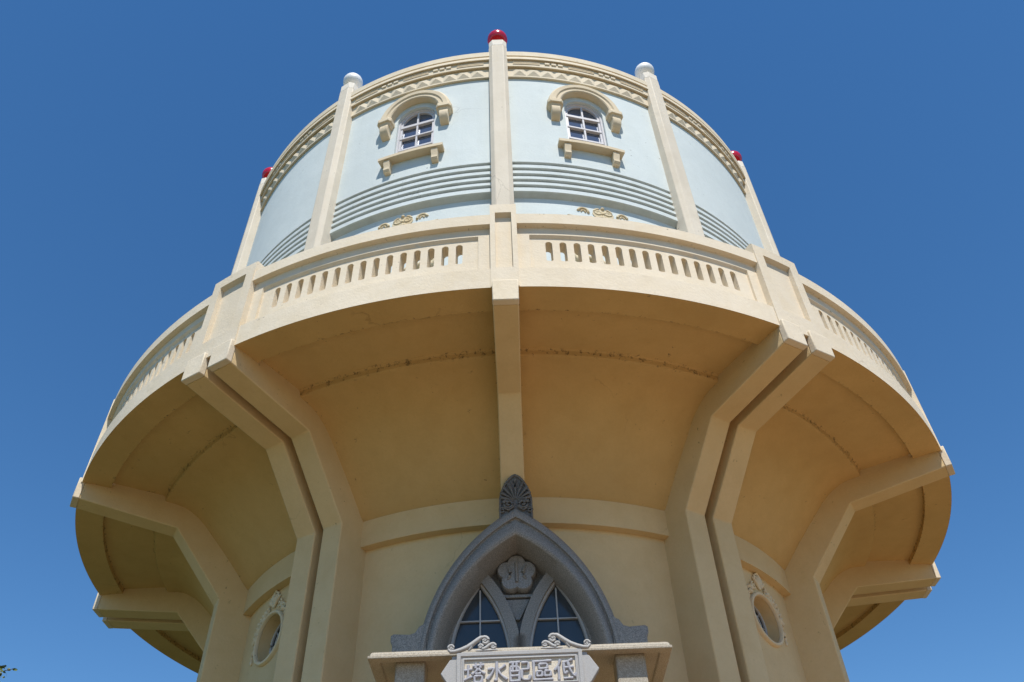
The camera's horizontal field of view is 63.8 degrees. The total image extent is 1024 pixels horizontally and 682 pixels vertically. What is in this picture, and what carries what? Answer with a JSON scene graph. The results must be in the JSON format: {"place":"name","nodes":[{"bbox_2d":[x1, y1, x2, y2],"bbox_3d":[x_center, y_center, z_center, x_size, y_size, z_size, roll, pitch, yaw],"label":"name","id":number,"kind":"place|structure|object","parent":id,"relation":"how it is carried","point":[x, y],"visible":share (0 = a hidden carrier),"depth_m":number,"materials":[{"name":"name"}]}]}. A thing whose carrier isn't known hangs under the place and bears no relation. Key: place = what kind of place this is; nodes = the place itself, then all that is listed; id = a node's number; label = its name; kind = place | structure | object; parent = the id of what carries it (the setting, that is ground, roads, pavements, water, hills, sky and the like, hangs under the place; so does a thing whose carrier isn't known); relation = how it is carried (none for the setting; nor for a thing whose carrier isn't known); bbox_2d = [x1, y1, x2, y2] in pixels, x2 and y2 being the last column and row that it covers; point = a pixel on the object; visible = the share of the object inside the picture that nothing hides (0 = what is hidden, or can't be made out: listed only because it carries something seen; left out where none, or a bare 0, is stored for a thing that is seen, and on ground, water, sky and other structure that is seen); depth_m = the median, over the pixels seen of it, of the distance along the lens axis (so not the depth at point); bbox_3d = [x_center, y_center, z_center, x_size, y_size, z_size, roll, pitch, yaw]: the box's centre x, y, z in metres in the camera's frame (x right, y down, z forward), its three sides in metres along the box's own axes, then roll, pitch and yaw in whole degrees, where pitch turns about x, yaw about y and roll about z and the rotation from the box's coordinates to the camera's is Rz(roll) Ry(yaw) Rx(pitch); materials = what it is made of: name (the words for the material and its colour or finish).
{"place":"outdoors","nodes":[
{"label":"outdoors","id":0,"kind":"place"},
{"bbox_2d":[0,0,1023,681],"label":"sky","id":1,"kind":"structure","parent":0,"point":[880,143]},
{"label":"ground","id":2,"kind":"structure","parent":0,"visible":0},
{"bbox_2d":[0,665,16,677],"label":"leafy tree","id":3,"kind":"object","parent":2,"relation":"on","point":[8,669],"visible":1,"depth_m":16.15,"materials":[{"name":"green plant"}]},
{"bbox_2d":[70,29,954,681],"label":"water tower","id":4,"kind":"structure","parent":2,"relation":"on","point":[500,347],"depth_m":8.79,"materials":[{"name":"paint"}]},
{"bbox_2d":[249,590,285,666],"bbox_3d":[-2.603,3.173,9.088,0.222,0.860,0.787,31,-53,-30],"label":"round window","id":5,"kind":"structure","parent":4,"relation":"in","point":[275,600],"depth_m":9.14,"materials":[{"name":"paint"}]},
{"bbox_2d":[377,90,452,176],"bbox_3d":[-1.408,-3.045,11.920,1.157,1.887,0.273,-12,-45,10],"label":"drum window","id":6,"kind":"structure","parent":4,"relation":"in","point":[415,139],"depth_m":12.03,"materials":[{"name":"paint"}]},
{"bbox_2d":[441,633,598,681],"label":"name plaque","id":7,"kind":"object","parent":4,"relation":"attached to","point":[554,662],"visible":1,"depth_m":6.26,"materials":[{"name":"stone"}]},
{"bbox_2d":[546,85,624,167],"bbox_3d":[1.074,-3.135,11.927,1.157,1.887,0.273,8,-45,-11],"label":"drum window","id":8,"kind":"structure","parent":4,"relation":"in","point":[585,130],"depth_m":12.04,"materials":[{"name":"paint"}]},
{"bbox_2d":[746,573,787,646],"bbox_3d":[2.729,2.979,9.102,0.222,0.860,0.787,-35,-53,30],"label":"round window","id":9,"kind":"structure","parent":4,"relation":"in","point":[757,581],"depth_m":9.15,"materials":[{"name":"paint"}]}
]}

